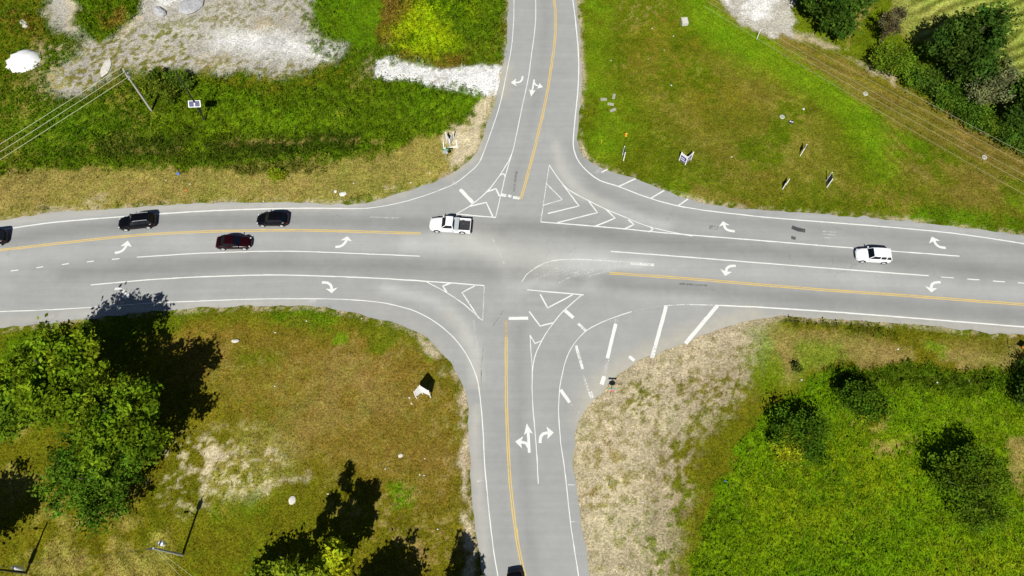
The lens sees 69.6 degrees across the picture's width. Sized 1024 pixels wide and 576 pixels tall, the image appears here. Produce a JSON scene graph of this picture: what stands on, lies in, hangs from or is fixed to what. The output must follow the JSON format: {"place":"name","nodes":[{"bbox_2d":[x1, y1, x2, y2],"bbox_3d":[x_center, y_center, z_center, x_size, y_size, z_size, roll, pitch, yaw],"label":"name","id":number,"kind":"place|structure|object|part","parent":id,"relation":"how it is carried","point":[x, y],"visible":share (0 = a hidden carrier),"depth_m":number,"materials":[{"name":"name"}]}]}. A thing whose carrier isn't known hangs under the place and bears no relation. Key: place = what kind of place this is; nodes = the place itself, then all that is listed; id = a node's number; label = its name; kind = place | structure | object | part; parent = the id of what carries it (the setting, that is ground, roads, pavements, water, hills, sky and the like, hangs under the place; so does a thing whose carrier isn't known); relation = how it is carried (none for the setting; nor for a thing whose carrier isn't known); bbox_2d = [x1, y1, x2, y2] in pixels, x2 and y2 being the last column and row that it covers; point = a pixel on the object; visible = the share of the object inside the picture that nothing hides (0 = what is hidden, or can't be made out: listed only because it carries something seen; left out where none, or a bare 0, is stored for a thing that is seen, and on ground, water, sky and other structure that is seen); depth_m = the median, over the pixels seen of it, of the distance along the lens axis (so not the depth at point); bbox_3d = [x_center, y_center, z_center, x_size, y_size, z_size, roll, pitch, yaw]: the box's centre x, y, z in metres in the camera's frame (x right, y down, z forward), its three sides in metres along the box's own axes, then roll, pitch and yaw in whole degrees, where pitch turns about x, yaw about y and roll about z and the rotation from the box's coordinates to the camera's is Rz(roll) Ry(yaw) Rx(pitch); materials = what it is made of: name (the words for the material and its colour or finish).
{"place":"outdoors","nodes":[
{"label":"outdoors","id":0,"kind":"place"},
{"bbox_2d":[0,0,1023,575],"bbox_3d":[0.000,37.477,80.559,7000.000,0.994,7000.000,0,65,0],"label":"ground","id":1,"kind":"structure","parent":0,"point":[672,368],"depth_m":94.93,"materials":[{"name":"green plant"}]},
{"bbox_2d":[0,566,26,573],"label":"utility pole","id":2,"kind":"object","parent":1,"relation":"on","point":[17,569],"visible":0.98,"depth_m":81.36,"materials":[{"name":"grey metal"}]},
{"bbox_2d":[5,49,40,72],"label":"gravel heap","id":3,"kind":"object","parent":1,"relation":"on","point":[19,61],"visible":1,"depth_m":113.67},
{"bbox_2d":[0,375,47,448],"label":"broadleaf tree","id":4,"kind":"object","parent":1,"relation":"on","point":[15,422],"visible":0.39,"depth_m":82.47,"materials":[{"name":"green plant"}]},
{"bbox_2d":[20,20,27,28],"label":"rubble lump","id":5,"kind":"object","parent":1,"relation":"on","point":[24,23],"visible":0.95,"depth_m":117.64,"materials":[{"name":"stone"}]},
{"bbox_2d":[0,313,112,432],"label":"broadleaf tree","id":6,"kind":"object","parent":1,"relation":"on","point":[52,357],"visible":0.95,"depth_m":81.82,"materials":[{"name":"green plant"}]},
{"bbox_2d":[27,425,161,538],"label":"broadleaf tree","id":7,"kind":"object","parent":1,"relation":"on","point":[91,488],"visible":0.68,"depth_m":81.61,"materials":[{"name":"green plant"}]},
{"bbox_2d":[100,58,111,76],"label":"rubble lump","id":8,"kind":"object","parent":1,"relation":"on","point":[105,67],"visible":1,"depth_m":113.77,"materials":[{"name":"stone"}]},
{"bbox_2d":[50,371,174,478],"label":"broadleaf tree","id":9,"kind":"object","parent":1,"relation":"on","point":[105,415],"visible":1,"depth_m":80.42,"materials":[{"name":"green plant"}]},
{"bbox_2d":[122,67,152,110],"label":"utility pole","id":10,"kind":"object","parent":1,"relation":"on","point":[128,76],"visible":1,"depth_m":105.94,"materials":[{"name":"grey wood"}]},
{"bbox_2d":[1,67,120,143],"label":"power line","id":11,"kind":"object","parent":10,"relation":"attached to","point":[61,105],"visible":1,"depth_m":100.46,"materials":[{"name":"metal"}]},
{"bbox_2d":[0,72,123,151],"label":"power line","id":12,"kind":"object","parent":10,"relation":"attached to","point":[63,111],"visible":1,"depth_m":100.04,"materials":[{"name":"metal"}]},
{"bbox_2d":[1,78,125,158],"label":"power line","id":13,"kind":"object","parent":10,"relation":"attached to","point":[64,118],"visible":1,"depth_m":99.65,"materials":[{"name":"metal"}]},
{"bbox_2d":[128,81,150,100],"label":"bush","id":14,"kind":"object","parent":1,"relation":"on","point":[142,87],"visible":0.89,"depth_m":110.41,"materials":[{"name":"green plant"}]},
{"bbox_2d":[141,66,167,86],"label":"bush","id":15,"kind":"object","parent":1,"relation":"on","point":[156,73],"visible":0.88,"depth_m":110.91,"materials":[{"name":"green plant"}]},
{"bbox_2d":[153,6,165,17],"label":"stone mound","id":16,"kind":"object","parent":1,"relation":"on","point":[158,11],"visible":1,"depth_m":118.23,"materials":[{"name":"white stone"}]},
{"bbox_2d":[148,72,178,106],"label":"bush","id":17,"kind":"object","parent":1,"relation":"on","point":[163,88],"visible":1,"depth_m":109.71,"materials":[{"name":"green plant"}]},
{"bbox_2d":[147,541,183,555],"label":"utility pole","id":18,"kind":"object","parent":1,"relation":"on","point":[161,543],"visible":0.94,"depth_m":78.99,"materials":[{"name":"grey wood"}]},
{"bbox_2d":[5,548,151,566],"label":"power line","id":19,"kind":"object","parent":18,"relation":"attached to","point":[75,558],"visible":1,"depth_m":77.53,"materials":[{"name":"metal"}]},
{"bbox_2d":[165,67,194,92],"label":"bush","id":20,"kind":"object","parent":1,"relation":"on","point":[189,83],"visible":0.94,"depth_m":110.97,"materials":[{"name":"green plant"}]},
{"bbox_2d":[175,71,205,119],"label":"solar pole","id":21,"kind":"object","parent":1,"relation":"on","point":[195,103],"visible":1,"depth_m":106.20,"materials":[{"name":"white metal"}]},
{"bbox_2d":[179,0,203,14],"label":"stone mound","id":22,"kind":"object","parent":1,"relation":"on","point":[186,7],"visible":1,"depth_m":118.65,"materials":[{"name":"white stone"}]},
{"bbox_2d":[244,556,301,575],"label":"broadleaf tree","id":23,"kind":"object","parent":1,"relation":"on","point":[259,571],"visible":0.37,"depth_m":79.61,"materials":[{"name":"green plant"}]},
{"bbox_2d":[266,166,286,183],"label":"bush","id":24,"kind":"object","parent":1,"relation":"on","point":[274,174],"visible":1,"depth_m":104.69,"materials":[{"name":"green plant"}]},
{"bbox_2d":[289,496,295,504],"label":"limestone rock","id":25,"kind":"object","parent":1,"relation":"on","point":[292,500],"visible":1,"depth_m":86.45,"materials":[{"name":"white stone"}]},
{"bbox_2d":[271,551,332,575],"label":"broadleaf tree","id":26,"kind":"object","parent":1,"relation":"on","point":[289,566],"visible":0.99,"depth_m":71.21,"materials":[{"name":"green plant"}]},
{"bbox_2d":[310,536,356,575],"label":"broadleaf tree","id":27,"kind":"object","parent":1,"relation":"on","point":[334,558],"visible":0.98,"depth_m":75.81,"materials":[{"name":"green plant"}]},
{"bbox_2d":[335,105,351,117],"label":"bush","id":28,"kind":"object","parent":1,"relation":"on","point":[345,111],"visible":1,"depth_m":109.58,"materials":[{"name":"green plant"}]},
{"bbox_2d":[413,385,430,398],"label":"yard sign","id":29,"kind":"object","parent":1,"relation":"on","point":[419,390],"visible":1,"depth_m":90.13,"materials":[{"name":"white plastic"}]},
{"bbox_2d":[443,132,457,148],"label":"yard sign","id":30,"kind":"object","parent":1,"relation":"on","point":[450,139],"visible":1,"depth_m":107.59,"materials":[{"name":"white plastic"}]},
{"bbox_2d":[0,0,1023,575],"bbox_3d":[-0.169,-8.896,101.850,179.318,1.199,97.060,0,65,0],"label":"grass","id":31,"kind":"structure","parent":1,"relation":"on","point":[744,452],"depth_m":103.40,"materials":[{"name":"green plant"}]},
{"bbox_2d":[680,17,688,25],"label":"concrete vault","id":32,"kind":"object","parent":1,"relation":"on","point":[684,21],"visible":1,"depth_m":117.32,"materials":[{"name":"concrete"}]},
{"bbox_2d":[679,152,693,164],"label":"yard sign","id":33,"kind":"object","parent":1,"relation":"on","point":[684,158],"visible":1,"depth_m":105.64,"materials":[{"name":"white plastic"}]},
{"bbox_2d":[768,428,809,468],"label":"shrub","id":34,"kind":"object","parent":1,"relation":"on","point":[793,451],"visible":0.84,"depth_m":86.05,"materials":[{"name":"green plant"}]},
{"bbox_2d":[792,362,803,373],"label":"sapling","id":35,"kind":"object","parent":1,"relation":"on","point":[797,368],"visible":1,"depth_m":91.84,"materials":[{"name":"green plant"}]},
{"bbox_2d":[764,402,837,470],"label":"broadleaf tree","id":36,"kind":"object","parent":1,"relation":"on","point":[814,427],"visible":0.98,"depth_m":86.40,"materials":[{"name":"green plant"}]},
{"bbox_2d":[826,172,832,187],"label":"yard sign","id":37,"kind":"object","parent":1,"relation":"on","point":[829,179],"visible":1,"depth_m":103.93,"materials":[{"name":"white plastic"}]},
{"bbox_2d":[800,0,879,42],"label":"broadleaf tree","id":38,"kind":"object","parent":1,"relation":"on","point":[838,17],"visible":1,"depth_m":112.12,"materials":[{"name":"green plant"}]},
{"bbox_2d":[833,377,900,426],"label":"broadleaf tree","id":39,"kind":"object","parent":1,"relation":"on","point":[856,394],"visible":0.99,"depth_m":88.31,"materials":[{"name":"green plant"}]},
{"bbox_2d":[856,399,890,429],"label":"shrub","id":40,"kind":"object","parent":1,"relation":"on","point":[865,422],"visible":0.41,"depth_m":88.50,"materials":[{"name":"green plant"}]},
{"bbox_2d":[868,37,917,77],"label":"shrub","id":41,"kind":"object","parent":1,"relation":"on","point":[892,59],"visible":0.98,"depth_m":110.97,"materials":[{"name":"green plant"}]},
{"bbox_2d":[877,4,911,45],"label":"broadleaf tree","id":42,"kind":"object","parent":1,"relation":"on","point":[898,13],"visible":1,"depth_m":111.79,"materials":[{"name":"brown plant"}]},
{"bbox_2d":[893,49,941,89],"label":"shrub","id":43,"kind":"object","parent":1,"relation":"on","point":[912,70],"visible":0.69,"depth_m":110.58,"materials":[{"name":"green plant"}]},
{"bbox_2d":[907,63,958,103],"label":"shrub","id":44,"kind":"object","parent":1,"relation":"on","point":[936,83],"visible":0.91,"depth_m":109.85,"materials":[{"name":"green plant"}]},
{"bbox_2d":[930,78,981,119],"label":"shrub","id":45,"kind":"object","parent":1,"relation":"on","point":[951,99],"visible":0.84,"depth_m":108.66,"materials":[{"name":"green plant"}]},
{"bbox_2d":[917,0,1022,86],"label":"broadleaf tree","id":46,"kind":"object","parent":1,"relation":"on","point":[971,47],"visible":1,"depth_m":105.18,"materials":[{"name":"green plant"}]},
{"bbox_2d":[924,439,1020,543],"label":"broadleaf tree","id":47,"kind":"object","parent":1,"relation":"on","point":[969,479],"visible":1,"depth_m":83.45,"materials":[{"name":"green plant"}]},
{"bbox_2d":[953,97,1001,131],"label":"shrub","id":48,"kind":"object","parent":1,"relation":"on","point":[970,113],"visible":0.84,"depth_m":107.53,"materials":[{"name":"green plant"}]},
{"bbox_2d":[964,52,1023,106],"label":"broadleaf tree","id":49,"kind":"object","parent":1,"relation":"on","point":[993,88],"visible":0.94,"depth_m":104.96,"materials":[{"name":"green plant"}]},
{"bbox_2d":[975,106,1022,149],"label":"shrub","id":50,"kind":"object","parent":1,"relation":"on","point":[989,122],"visible":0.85,"depth_m":106.64,"materials":[{"name":"green plant"}]},
{"bbox_2d":[991,117,1023,156],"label":"shrub","id":51,"kind":"object","parent":1,"relation":"on","point":[1014,137],"visible":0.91,"depth_m":105.69,"materials":[{"name":"green plant"}]},
{"bbox_2d":[1000,71,1023,132],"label":"broadleaf tree","id":52,"kind":"object","parent":1,"relation":"on","point":[1016,113],"visible":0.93,"depth_m":104.16,"materials":[{"name":"green plant"}]},
{"bbox_2d":[1010,369,1023,408],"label":"broadleaf tree","id":53,"kind":"object","parent":1,"relation":"on","point":[1021,397],"visible":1,"depth_m":89.85,"materials":[{"name":"green plant"}]},
{"bbox_2d":[1015,355,1023,372],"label":"bush","id":54,"kind":"object","parent":1,"relation":"on","point":[1021,361],"visible":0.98,"depth_m":92.28,"materials":[{"name":"green plant"}]},
{"bbox_2d":[0,0,1023,575],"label":"road","id":55,"kind":"structure","parent":0,"point":[552,294],"depth_m":99.16,"materials":[{"name":"grey asphalt"}]},
{"bbox_2d":[0,229,8,245],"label":"suv","id":56,"kind":"object","parent":55,"relation":"on","point":[4,235],"visible":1,"depth_m":100.32,"materials":[{"name":"black paint"}]},
{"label":"rear window","id":57,"kind":"part","parent":56,"relation":"part of","materials":[{"name":"black glass"}]},
{"bbox_2d":[118,212,156,231],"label":"suv","id":58,"kind":"object","parent":55,"relation":"on","point":[145,220],"visible":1,"depth_m":101.01,"materials":[{"name":"black paint"}]},
{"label":"side window","id":59,"kind":"part","parent":58,"relation":"part of","materials":[{"name":"black glass"}]},
{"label":"rear window","id":60,"kind":"part","parent":58,"relation":"part of","materials":[{"name":"black glass"}]},
{"bbox_2d":[215,234,251,250],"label":"sedan","id":61,"kind":"object","parent":55,"relation":"on","point":[224,242],"visible":1,"depth_m":99.89,"materials":[{"name":"red paint"}]},
{"bbox_2d":[257,211,288,226],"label":"crossover car","id":62,"kind":"object","parent":55,"relation":"on","point":[280,219],"visible":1,"depth_m":101.28,"materials":[{"name":"black paint"}]},
{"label":"side window","id":63,"kind":"part","parent":62,"relation":"part of","materials":[{"name":"black glass"}]},
{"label":"rear window","id":64,"kind":"part","parent":62,"relation":"part of","materials":[{"name":"black glass"}]},
{"bbox_2d":[429,215,472,234],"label":"pickup truck","id":65,"kind":"object","parent":55,"relation":"on","point":[462,226],"visible":1,"depth_m":100.99,"materials":[{"name":"white paint"}]},
{"bbox_2d":[507,570,522,575],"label":"sedan","id":66,"kind":"object","parent":55,"relation":"on","point":[515,573],"visible":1,"depth_m":82.22,"materials":[{"name":"black paint"}]},
{"bbox_2d":[854,246,891,264],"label":"suv","id":67,"kind":"object","parent":55,"relation":"on","point":[882,256],"visible":1,"depth_m":98.82,"materials":[{"name":"white paint"}]},
{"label":"side window","id":68,"kind":"part","parent":67,"relation":"part of","materials":[{"name":"black glass"}]},
{"bbox_2d":[710,3,1015,177],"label":"power line","id":69,"kind":"object","parent":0,"point":[864,93],"visible":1,"depth_m":101.80,"materials":[{"name":"metal"}]},
{"bbox_2d":[708,8,1022,193],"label":"power line","id":70,"kind":"object","parent":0,"point":[867,104],"visible":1,"depth_m":101.01,"materials":[{"name":"metal"}]},
{"bbox_2d":[716,1,1023,174],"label":"power line","id":71,"kind":"object","parent":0,"point":[872,91],"visible":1,"depth_m":101.98,"materials":[{"name":"metal"}]},
{"bbox_2d":[731,1,1020,161],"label":"power line","id":72,"kind":"object","parent":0,"point":[881,86],"visible":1,"depth_m":102.33,"materials":[{"name":"metal"}]},
{"bbox_2d":[747,2,1022,152],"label":"power line","id":73,"kind":"object","parent":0,"point":[889,81],"visible":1,"depth_m":102.65,"materials":[{"name":"metal"}]}
]}

